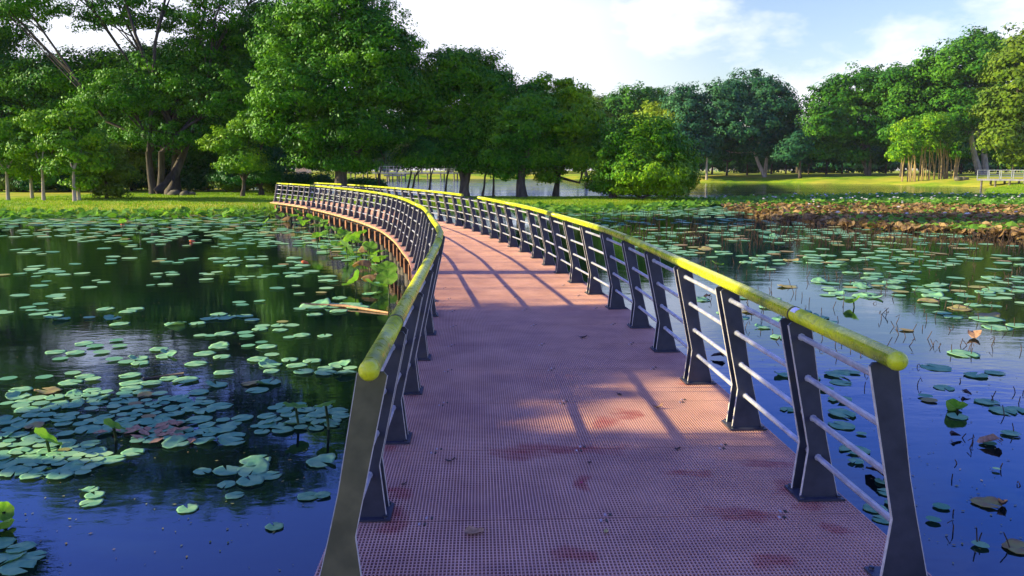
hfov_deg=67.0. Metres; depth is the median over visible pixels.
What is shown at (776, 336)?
lily pad
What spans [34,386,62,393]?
lily pad
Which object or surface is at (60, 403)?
lily pad
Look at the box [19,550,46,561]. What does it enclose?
lily pad
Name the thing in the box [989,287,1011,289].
lily pad
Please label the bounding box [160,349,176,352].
lily pad
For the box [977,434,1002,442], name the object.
floating leaf
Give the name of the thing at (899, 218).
lotus patch
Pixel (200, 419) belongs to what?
lily pad
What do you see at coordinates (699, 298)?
lily pad
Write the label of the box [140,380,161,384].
lily pad
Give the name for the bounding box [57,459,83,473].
lily pad
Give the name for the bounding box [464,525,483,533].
fallen leaf
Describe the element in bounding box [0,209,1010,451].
lily pads
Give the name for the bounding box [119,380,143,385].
lily pad
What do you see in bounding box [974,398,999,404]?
lily pad
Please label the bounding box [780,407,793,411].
lily pad
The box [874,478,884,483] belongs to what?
lily pad
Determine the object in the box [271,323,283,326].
lily pad
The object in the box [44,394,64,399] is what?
lily pad
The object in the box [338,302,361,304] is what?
lily pad
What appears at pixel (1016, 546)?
lily pad
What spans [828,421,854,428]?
lily pad
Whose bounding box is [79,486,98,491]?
lily pad
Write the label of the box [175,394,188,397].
lily pad
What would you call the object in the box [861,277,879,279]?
lily pad
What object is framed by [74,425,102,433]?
lily pad
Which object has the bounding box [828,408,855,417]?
lily pad
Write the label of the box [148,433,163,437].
lily pad
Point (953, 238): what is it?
dead stalks
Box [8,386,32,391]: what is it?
lily pad
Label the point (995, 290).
lily pad
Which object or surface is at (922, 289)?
lily pad
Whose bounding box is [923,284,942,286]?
lily pad
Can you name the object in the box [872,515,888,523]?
lily pad
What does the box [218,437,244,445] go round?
lily pad
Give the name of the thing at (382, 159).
woodland tree
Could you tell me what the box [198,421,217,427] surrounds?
lily pad
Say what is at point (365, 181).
shrub
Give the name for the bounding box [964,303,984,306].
lily pad
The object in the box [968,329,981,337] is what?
floating leaf
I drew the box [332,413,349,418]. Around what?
lily pad
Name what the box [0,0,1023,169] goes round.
sky
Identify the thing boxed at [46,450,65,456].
lily pad
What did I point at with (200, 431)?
lily pad
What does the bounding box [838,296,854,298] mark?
lily pad
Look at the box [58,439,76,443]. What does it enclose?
lily pad
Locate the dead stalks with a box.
[585,206,1023,249]
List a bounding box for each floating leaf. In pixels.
[711,352,724,356]
[866,464,883,475]
[950,430,960,435]
[962,389,971,394]
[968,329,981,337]
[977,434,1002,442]
[998,498,1007,504]
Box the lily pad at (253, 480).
[236,475,263,485]
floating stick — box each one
[143,372,183,379]
[301,303,388,312]
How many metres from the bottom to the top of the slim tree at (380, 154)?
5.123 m
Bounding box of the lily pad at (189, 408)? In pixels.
[181,406,199,411]
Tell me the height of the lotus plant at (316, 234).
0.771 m
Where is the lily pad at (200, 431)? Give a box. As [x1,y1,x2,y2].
[194,427,209,433]
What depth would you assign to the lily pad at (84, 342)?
10.73 m
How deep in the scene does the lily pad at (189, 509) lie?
5.52 m
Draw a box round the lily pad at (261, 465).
[236,457,269,476]
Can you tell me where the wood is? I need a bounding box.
[291,154,1023,172]
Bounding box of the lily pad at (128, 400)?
[119,398,138,402]
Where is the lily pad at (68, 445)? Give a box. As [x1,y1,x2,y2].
[59,442,79,449]
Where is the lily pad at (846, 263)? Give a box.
[828,262,848,265]
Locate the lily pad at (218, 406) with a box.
[207,402,232,409]
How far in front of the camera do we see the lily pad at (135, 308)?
13.45 m
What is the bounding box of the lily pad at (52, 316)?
[43,314,63,317]
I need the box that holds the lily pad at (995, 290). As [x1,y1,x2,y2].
[982,288,1005,291]
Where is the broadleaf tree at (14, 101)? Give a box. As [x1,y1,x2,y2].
[0,1,111,191]
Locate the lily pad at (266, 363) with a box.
[258,358,282,367]
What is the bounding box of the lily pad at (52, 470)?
[42,469,59,475]
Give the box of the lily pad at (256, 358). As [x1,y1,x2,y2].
[247,356,267,361]
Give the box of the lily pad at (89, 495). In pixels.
[84,491,104,498]
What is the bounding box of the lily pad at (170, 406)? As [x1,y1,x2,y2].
[163,405,179,408]
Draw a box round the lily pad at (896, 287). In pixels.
[885,285,904,288]
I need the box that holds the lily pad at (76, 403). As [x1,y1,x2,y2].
[61,398,83,408]
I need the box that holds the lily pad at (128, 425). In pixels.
[116,423,133,432]
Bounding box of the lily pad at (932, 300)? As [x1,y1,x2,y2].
[917,298,938,302]
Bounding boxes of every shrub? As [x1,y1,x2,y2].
[0,172,23,191]
[10,174,68,191]
[53,175,82,190]
[87,179,137,190]
[88,140,147,198]
[126,168,147,190]
[135,166,168,188]
[165,166,199,190]
[181,163,220,191]
[206,142,298,194]
[208,173,254,191]
[254,181,291,193]
[270,171,334,194]
[347,176,387,194]
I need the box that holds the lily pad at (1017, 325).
[1006,323,1023,327]
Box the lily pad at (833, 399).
[828,396,851,401]
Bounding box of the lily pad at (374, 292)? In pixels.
[365,291,382,294]
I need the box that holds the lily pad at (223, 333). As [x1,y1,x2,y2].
[215,331,234,335]
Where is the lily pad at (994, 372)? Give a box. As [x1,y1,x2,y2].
[984,370,1005,374]
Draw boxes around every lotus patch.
[729,201,1023,224]
[765,213,1023,231]
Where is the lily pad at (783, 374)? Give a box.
[774,371,787,376]
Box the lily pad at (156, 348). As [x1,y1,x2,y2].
[149,347,168,350]
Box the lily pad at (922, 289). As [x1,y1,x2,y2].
[913,288,930,290]
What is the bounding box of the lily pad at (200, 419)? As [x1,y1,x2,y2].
[184,415,212,422]
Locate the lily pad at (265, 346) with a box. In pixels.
[256,344,276,348]
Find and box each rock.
[167,190,195,195]
[954,176,968,180]
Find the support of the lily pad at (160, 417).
on the water
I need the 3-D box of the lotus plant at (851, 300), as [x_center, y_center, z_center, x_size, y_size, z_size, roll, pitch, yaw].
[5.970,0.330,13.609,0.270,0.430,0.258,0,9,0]
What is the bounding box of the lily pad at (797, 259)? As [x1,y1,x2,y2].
[783,258,799,260]
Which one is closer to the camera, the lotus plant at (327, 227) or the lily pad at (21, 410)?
the lily pad at (21, 410)
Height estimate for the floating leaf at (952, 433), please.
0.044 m
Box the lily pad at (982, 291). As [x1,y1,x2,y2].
[975,290,995,293]
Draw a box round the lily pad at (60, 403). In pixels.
[45,400,69,405]
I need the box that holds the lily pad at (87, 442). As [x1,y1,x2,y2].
[80,440,100,445]
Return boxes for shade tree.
[196,110,281,196]
[238,0,431,193]
[386,44,520,196]
[466,75,568,197]
[526,71,615,196]
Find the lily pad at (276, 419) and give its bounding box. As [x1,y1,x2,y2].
[266,416,281,421]
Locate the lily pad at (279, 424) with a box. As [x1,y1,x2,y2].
[269,422,285,427]
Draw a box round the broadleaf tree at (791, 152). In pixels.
[769,121,824,178]
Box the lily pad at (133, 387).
[119,385,142,390]
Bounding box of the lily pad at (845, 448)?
[839,445,870,454]
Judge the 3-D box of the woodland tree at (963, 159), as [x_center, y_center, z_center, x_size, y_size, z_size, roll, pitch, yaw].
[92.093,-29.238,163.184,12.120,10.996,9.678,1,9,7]
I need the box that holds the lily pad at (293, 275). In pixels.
[285,274,301,276]
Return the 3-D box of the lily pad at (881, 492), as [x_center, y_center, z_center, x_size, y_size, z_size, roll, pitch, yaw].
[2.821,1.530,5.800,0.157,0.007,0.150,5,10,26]
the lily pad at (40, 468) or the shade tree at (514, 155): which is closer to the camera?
the lily pad at (40, 468)
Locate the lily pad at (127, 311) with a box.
[119,310,136,312]
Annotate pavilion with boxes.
[292,168,310,173]
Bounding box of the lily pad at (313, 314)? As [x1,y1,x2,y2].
[307,313,322,315]
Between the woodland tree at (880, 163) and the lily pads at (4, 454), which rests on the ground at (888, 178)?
the woodland tree at (880, 163)
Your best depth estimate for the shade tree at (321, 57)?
53.91 m
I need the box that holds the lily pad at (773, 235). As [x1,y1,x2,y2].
[770,233,783,237]
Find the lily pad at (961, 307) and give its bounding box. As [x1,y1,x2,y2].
[947,304,972,310]
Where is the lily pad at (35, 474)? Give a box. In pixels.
[19,471,44,478]
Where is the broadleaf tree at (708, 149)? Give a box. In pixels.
[695,126,729,179]
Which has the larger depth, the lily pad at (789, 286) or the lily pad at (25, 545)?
the lily pad at (789, 286)
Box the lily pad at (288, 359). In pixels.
[282,357,297,361]
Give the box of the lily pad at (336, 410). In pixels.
[328,407,348,414]
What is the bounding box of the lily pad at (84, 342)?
[75,341,93,345]
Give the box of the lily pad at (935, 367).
[920,363,951,370]
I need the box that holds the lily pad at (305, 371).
[293,368,313,373]
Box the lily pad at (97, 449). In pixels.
[82,447,106,455]
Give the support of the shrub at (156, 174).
on the ground at (888, 178)
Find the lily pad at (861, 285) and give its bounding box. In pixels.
[853,282,872,288]
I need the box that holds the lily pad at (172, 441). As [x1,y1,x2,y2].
[161,435,189,448]
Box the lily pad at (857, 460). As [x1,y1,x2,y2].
[848,457,863,463]
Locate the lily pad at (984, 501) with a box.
[970,496,1001,507]
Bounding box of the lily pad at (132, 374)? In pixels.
[119,372,141,377]
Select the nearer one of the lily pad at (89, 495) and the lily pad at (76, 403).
the lily pad at (89, 495)
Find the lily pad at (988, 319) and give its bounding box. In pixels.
[969,316,1004,321]
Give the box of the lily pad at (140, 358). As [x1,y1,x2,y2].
[128,355,148,360]
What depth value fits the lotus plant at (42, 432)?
6.61 m
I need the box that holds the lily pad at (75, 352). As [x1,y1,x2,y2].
[66,350,86,354]
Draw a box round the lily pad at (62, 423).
[54,421,72,425]
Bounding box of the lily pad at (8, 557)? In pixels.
[0,551,26,564]
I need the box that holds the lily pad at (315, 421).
[311,418,329,424]
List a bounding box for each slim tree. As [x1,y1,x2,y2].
[365,143,393,195]
[402,134,441,196]
[409,141,449,196]
[428,137,452,195]
[438,138,465,191]
[471,138,491,196]
[474,145,498,196]
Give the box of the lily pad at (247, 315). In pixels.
[236,314,252,316]
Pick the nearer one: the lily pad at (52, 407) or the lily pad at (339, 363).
the lily pad at (52, 407)
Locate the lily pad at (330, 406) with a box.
[313,404,331,408]
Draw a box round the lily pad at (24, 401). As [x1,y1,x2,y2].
[12,399,34,403]
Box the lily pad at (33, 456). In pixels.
[16,454,41,460]
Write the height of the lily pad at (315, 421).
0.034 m
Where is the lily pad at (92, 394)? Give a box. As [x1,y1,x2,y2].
[81,391,100,396]
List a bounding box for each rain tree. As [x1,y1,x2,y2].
[0,0,282,194]
[687,67,807,176]
[790,60,908,175]
[897,24,1009,174]
[963,22,1023,168]
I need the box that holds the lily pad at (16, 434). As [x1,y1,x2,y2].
[8,431,29,437]
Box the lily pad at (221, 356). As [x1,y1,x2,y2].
[213,354,230,358]
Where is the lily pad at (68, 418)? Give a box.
[51,415,75,421]
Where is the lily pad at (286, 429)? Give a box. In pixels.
[272,426,293,432]
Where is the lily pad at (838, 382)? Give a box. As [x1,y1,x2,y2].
[829,379,852,385]
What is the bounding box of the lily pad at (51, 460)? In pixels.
[41,454,65,463]
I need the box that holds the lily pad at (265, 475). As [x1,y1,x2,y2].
[258,471,282,479]
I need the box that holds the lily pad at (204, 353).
[194,351,216,355]
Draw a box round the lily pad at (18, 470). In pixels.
[0,465,31,476]
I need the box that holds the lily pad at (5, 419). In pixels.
[0,415,22,424]
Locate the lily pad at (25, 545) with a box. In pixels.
[5,541,36,552]
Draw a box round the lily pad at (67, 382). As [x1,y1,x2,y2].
[58,379,83,385]
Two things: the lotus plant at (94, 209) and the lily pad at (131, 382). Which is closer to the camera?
the lily pad at (131, 382)
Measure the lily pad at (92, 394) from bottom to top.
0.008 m
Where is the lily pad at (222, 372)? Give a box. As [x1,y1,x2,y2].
[213,370,234,374]
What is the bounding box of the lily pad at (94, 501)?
[79,498,103,506]
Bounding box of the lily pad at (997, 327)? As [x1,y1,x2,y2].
[981,325,1012,330]
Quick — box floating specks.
[3,294,1021,572]
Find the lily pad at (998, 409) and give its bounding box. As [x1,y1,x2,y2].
[988,406,1016,414]
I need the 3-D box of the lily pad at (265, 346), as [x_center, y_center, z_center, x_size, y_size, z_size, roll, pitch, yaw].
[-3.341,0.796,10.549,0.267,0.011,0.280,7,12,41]
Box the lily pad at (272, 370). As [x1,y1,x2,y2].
[263,369,279,372]
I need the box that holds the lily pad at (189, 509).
[176,504,198,512]
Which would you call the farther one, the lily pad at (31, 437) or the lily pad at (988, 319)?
the lily pad at (988, 319)
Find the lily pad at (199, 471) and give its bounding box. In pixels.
[193,468,211,474]
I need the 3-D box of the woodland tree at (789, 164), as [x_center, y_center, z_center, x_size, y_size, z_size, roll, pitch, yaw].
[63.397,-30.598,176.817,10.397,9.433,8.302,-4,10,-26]
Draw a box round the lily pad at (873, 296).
[864,294,883,297]
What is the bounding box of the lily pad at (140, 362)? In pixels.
[131,360,148,364]
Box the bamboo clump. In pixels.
[888,110,974,181]
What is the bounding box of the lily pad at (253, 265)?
[246,264,262,266]
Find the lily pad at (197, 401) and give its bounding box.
[186,399,202,404]
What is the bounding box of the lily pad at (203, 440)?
[193,436,216,444]
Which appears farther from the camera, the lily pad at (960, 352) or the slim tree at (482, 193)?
the slim tree at (482, 193)
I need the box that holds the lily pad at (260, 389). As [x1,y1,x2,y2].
[245,387,268,392]
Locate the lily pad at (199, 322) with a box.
[189,321,205,324]
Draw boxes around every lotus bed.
[660,192,1023,206]
[721,200,1023,238]
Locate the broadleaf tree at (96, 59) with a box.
[4,23,282,191]
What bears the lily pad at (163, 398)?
on the water
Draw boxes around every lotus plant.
[0,501,14,520]
[0,518,13,535]
[26,206,35,217]
[34,427,62,451]
[92,207,97,213]
[104,418,125,439]
[117,218,126,227]
[283,402,307,424]
[298,219,304,232]
[306,213,313,223]
[311,232,321,250]
[312,216,321,227]
[312,224,322,231]
[315,400,335,429]
[320,229,327,235]
[320,245,331,251]
[324,225,332,235]
[330,241,339,245]
[337,229,351,236]
[340,240,352,258]
[342,269,358,291]
[344,249,353,255]
[349,236,362,252]
[350,231,359,245]
[352,260,371,270]
[358,246,366,258]
[361,274,376,287]
[362,241,376,267]
[362,243,375,260]
[365,278,387,291]
[372,250,388,255]
[372,255,387,262]
[376,270,397,297]
[377,261,397,272]
[844,295,859,307]
[946,399,967,413]
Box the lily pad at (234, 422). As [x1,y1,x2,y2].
[227,420,241,425]
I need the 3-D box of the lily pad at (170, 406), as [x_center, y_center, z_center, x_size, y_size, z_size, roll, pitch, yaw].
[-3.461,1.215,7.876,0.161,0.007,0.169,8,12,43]
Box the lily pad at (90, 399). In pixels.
[85,394,110,402]
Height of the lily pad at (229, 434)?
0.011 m
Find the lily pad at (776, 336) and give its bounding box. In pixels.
[770,334,781,338]
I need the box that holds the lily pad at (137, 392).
[132,390,151,393]
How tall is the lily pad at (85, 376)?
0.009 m
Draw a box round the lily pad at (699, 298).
[696,296,709,301]
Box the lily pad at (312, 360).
[303,358,320,362]
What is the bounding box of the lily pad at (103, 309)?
[96,307,113,310]
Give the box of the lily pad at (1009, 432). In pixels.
[1000,430,1020,435]
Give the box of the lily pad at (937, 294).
[921,291,943,296]
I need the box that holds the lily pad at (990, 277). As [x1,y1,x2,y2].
[981,276,1000,278]
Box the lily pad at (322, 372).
[314,369,336,374]
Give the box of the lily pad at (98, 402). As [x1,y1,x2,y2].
[89,400,107,404]
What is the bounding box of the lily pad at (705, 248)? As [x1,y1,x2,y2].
[698,246,712,249]
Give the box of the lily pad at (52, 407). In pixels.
[40,405,60,410]
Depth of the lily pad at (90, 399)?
8.18 m
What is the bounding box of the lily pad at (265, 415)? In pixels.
[257,412,275,418]
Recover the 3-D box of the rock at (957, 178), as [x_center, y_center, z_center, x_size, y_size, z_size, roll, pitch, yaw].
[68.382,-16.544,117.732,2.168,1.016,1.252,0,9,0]
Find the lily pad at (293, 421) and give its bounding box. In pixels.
[284,419,305,423]
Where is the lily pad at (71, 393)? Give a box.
[65,389,82,396]
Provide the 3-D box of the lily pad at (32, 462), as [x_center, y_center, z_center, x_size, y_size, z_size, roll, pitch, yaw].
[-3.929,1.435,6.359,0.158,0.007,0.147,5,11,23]
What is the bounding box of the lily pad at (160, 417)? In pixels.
[153,413,170,421]
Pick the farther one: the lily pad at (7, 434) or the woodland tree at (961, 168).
the woodland tree at (961, 168)
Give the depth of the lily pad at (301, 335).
11.30 m
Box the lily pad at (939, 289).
[931,288,948,290]
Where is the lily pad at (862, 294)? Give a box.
[852,292,868,297]
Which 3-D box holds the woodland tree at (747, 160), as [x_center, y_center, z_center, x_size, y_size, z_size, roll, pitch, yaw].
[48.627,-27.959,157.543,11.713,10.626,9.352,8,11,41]
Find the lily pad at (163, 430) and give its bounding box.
[148,425,173,432]
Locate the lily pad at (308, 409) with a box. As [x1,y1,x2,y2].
[297,407,314,411]
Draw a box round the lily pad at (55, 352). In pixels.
[45,350,66,353]
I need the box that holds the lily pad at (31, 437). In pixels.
[21,434,40,440]
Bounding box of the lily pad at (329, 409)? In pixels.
[315,408,331,412]
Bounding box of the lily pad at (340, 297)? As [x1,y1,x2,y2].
[333,296,347,298]
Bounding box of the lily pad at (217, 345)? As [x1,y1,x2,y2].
[208,341,229,348]
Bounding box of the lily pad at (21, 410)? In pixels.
[14,406,40,412]
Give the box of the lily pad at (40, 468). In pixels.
[28,466,49,472]
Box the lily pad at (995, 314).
[974,312,1000,316]
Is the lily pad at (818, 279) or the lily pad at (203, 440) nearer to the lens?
the lily pad at (203, 440)
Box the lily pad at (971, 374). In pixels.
[963,372,988,376]
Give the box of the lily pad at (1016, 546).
[1001,538,1023,553]
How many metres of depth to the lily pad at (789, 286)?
15.99 m
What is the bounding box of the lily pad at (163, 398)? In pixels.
[158,395,175,399]
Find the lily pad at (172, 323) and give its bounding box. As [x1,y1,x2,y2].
[164,321,185,325]
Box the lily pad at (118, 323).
[110,322,129,325]
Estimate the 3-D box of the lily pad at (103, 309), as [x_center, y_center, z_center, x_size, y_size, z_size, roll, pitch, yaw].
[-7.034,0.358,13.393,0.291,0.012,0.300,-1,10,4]
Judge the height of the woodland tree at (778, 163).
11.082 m
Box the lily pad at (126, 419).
[114,417,136,422]
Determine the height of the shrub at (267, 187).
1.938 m
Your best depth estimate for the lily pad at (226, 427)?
7.20 m
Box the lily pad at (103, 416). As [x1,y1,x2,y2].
[93,414,114,419]
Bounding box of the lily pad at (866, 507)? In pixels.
[863,503,887,512]
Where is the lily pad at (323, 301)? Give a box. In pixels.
[299,298,330,308]
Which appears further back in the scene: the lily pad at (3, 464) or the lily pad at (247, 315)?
the lily pad at (247, 315)
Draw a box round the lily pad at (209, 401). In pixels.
[200,400,214,404]
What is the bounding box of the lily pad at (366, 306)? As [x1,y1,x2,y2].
[346,305,370,308]
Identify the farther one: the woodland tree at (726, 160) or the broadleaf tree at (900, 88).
the woodland tree at (726, 160)
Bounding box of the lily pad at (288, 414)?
[280,411,298,416]
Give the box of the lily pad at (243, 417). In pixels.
[231,414,253,420]
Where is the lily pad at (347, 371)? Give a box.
[334,369,356,373]
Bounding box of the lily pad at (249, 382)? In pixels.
[241,380,258,385]
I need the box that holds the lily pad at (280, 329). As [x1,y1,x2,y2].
[272,328,287,330]
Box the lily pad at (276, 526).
[265,522,283,530]
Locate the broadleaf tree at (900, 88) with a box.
[872,60,940,176]
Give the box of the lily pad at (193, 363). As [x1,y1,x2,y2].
[184,361,207,365]
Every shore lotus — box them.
[0,206,292,218]
[512,197,733,213]
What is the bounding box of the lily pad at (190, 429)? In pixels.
[174,427,193,433]
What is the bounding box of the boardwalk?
[977,170,1023,186]
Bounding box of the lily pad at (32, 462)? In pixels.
[23,459,44,465]
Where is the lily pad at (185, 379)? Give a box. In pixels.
[171,376,198,382]
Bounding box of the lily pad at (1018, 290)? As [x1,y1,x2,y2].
[1009,289,1023,291]
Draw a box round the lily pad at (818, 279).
[810,277,826,282]
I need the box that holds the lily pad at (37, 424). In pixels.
[24,421,44,428]
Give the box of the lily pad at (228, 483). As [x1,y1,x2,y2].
[217,480,235,487]
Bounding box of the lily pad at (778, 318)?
[771,316,782,321]
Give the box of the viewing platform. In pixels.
[384,169,405,180]
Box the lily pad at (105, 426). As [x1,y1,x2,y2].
[102,422,129,428]
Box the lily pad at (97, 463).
[85,461,103,466]
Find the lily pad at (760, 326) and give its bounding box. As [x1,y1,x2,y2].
[755,323,769,328]
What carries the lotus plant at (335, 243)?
on the water
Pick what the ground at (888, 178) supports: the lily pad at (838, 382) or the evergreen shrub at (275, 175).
the evergreen shrub at (275, 175)
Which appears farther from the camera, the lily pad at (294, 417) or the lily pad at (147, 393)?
the lily pad at (147, 393)
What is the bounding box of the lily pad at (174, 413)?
[164,410,184,415]
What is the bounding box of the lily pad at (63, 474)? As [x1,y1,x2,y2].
[46,470,74,478]
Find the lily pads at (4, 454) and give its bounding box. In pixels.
[0,206,1023,547]
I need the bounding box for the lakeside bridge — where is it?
[350,166,458,180]
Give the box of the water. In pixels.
[0,179,1023,575]
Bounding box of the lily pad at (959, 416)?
[946,413,968,419]
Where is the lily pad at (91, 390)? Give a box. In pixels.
[83,388,101,391]
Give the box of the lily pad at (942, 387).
[933,385,954,390]
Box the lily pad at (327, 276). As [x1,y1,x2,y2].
[318,275,335,276]
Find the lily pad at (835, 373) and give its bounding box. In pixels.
[824,369,850,377]
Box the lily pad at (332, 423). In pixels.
[324,419,339,426]
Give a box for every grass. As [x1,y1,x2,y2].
[0,194,699,215]
[984,184,1023,193]
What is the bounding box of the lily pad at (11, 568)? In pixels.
[0,558,36,575]
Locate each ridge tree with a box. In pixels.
[576,93,622,142]
[596,80,675,140]
[634,100,690,135]
[658,81,721,160]
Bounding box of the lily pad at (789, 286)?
[778,284,797,287]
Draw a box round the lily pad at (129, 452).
[120,448,144,455]
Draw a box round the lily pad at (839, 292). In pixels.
[828,290,845,294]
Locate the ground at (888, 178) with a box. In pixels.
[0,170,1023,215]
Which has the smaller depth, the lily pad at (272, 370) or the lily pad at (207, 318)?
the lily pad at (272, 370)
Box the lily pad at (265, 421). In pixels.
[258,420,273,424]
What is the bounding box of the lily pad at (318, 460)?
[306,453,335,467]
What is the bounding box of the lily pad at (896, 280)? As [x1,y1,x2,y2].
[890,279,906,281]
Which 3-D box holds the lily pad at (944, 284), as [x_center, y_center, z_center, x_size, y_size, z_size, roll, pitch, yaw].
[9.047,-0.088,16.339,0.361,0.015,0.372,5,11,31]
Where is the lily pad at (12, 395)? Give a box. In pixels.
[5,391,31,399]
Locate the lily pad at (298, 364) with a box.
[286,362,307,367]
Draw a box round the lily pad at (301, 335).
[293,333,310,336]
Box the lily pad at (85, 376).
[75,374,95,378]
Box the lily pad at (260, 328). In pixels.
[251,327,267,330]
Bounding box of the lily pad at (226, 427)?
[208,423,236,432]
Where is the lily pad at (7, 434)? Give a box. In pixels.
[0,430,13,438]
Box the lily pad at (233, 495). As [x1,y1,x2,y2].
[225,491,244,498]
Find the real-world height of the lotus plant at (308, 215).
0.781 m
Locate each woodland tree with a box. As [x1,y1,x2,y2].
[278,151,303,172]
[374,149,397,169]
[387,128,408,171]
[708,140,743,174]
[730,126,777,174]
[765,135,792,173]
[784,163,793,173]
[792,142,824,173]
[801,156,838,174]
[825,143,855,173]
[848,146,877,173]
[868,144,893,173]
[871,147,904,173]
[930,150,971,168]
[959,140,978,173]
[963,140,1000,162]
[992,132,1023,173]
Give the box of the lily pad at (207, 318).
[200,316,219,319]
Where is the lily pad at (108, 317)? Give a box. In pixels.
[103,314,120,319]
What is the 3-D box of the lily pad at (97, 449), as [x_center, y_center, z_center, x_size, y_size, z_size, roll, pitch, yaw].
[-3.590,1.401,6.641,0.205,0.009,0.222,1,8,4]
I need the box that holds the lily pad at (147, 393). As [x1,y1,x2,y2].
[137,391,153,396]
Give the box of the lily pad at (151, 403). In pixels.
[144,400,161,405]
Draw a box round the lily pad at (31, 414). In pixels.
[21,412,42,417]
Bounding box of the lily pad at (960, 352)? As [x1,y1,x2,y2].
[947,349,980,357]
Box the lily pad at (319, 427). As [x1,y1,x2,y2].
[308,425,323,430]
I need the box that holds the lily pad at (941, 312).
[933,311,951,313]
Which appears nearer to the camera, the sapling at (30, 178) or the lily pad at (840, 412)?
the lily pad at (840, 412)
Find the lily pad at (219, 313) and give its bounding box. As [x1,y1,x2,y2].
[210,312,227,315]
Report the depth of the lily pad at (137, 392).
8.42 m
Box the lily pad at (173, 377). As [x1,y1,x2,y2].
[159,375,178,380]
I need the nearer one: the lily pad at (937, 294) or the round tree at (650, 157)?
the lily pad at (937, 294)
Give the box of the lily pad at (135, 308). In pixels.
[126,307,144,309]
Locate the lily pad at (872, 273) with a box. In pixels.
[864,272,882,274]
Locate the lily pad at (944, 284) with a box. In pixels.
[931,282,949,285]
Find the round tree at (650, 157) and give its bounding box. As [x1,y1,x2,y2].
[580,112,705,198]
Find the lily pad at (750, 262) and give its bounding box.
[740,261,757,263]
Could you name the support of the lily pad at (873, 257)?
on the water
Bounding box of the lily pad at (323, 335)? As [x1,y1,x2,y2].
[317,334,332,336]
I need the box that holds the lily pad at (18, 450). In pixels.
[9,447,31,453]
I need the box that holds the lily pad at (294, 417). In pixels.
[289,414,306,419]
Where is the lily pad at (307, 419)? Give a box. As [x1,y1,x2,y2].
[302,417,315,421]
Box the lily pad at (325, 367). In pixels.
[317,366,333,369]
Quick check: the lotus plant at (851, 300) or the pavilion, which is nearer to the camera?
the lotus plant at (851, 300)
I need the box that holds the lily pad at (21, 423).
[11,418,38,427]
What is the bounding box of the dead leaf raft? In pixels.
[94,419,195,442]
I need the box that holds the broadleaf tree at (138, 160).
[0,98,170,174]
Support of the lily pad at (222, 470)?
on the water
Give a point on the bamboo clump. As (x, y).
(930, 130)
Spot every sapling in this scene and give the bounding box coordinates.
[0,116,45,199]
[0,131,58,197]
[5,108,70,199]
[35,104,111,200]
[36,133,119,200]
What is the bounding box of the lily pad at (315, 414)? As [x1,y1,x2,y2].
[306,411,328,417]
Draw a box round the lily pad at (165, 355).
[155,351,176,358]
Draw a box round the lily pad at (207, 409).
[194,407,215,413]
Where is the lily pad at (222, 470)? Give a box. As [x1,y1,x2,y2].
[212,465,238,474]
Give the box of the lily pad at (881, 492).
[878,488,886,495]
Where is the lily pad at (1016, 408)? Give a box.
[1005,406,1023,412]
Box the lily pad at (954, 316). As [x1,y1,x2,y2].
[943,315,963,318]
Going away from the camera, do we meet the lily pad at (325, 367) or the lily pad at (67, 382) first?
the lily pad at (67, 382)
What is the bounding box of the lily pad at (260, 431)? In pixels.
[254,429,269,433]
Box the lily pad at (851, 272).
[842,271,860,273]
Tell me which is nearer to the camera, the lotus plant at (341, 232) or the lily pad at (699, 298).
the lily pad at (699, 298)
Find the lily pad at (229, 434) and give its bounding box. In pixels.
[217,432,245,437]
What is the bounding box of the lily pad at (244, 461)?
[239,454,270,465]
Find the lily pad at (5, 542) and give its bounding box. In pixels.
[0,537,15,548]
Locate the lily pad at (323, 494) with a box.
[314,491,330,497]
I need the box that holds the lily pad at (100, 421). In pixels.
[93,418,105,423]
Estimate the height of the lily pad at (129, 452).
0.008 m
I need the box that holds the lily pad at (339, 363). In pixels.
[328,359,350,367]
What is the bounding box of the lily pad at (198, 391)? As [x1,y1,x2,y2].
[188,389,208,394]
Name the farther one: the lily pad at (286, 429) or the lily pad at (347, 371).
the lily pad at (347, 371)
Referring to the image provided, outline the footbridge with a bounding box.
[270,182,931,575]
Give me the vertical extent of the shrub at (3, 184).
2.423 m
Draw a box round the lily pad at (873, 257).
[866,256,882,258]
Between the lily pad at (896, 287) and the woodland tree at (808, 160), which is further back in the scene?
the woodland tree at (808, 160)
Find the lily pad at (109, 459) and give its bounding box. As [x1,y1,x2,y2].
[100,455,125,463]
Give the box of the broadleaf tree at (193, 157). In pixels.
[152,0,294,191]
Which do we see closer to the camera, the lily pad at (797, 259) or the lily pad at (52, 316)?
the lily pad at (52, 316)
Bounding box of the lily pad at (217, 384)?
[205,380,227,386]
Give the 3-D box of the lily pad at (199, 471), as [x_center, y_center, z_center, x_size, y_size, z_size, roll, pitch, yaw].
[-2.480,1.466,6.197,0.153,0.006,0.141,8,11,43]
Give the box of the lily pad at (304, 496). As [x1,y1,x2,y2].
[297,491,319,499]
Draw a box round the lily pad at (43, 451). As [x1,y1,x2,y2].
[36,447,57,453]
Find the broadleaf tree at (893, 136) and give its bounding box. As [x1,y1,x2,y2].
[884,117,935,177]
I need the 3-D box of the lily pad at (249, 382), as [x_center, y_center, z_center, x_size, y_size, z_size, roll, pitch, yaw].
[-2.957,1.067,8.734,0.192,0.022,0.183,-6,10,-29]
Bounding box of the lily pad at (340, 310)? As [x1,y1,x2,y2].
[329,309,347,312]
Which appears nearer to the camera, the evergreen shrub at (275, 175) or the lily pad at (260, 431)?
the lily pad at (260, 431)
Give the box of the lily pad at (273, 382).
[256,378,280,384]
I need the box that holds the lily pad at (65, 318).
[52,317,69,319]
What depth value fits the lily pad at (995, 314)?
12.86 m
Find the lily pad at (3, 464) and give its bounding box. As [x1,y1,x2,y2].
[0,458,19,468]
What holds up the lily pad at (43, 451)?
on the water

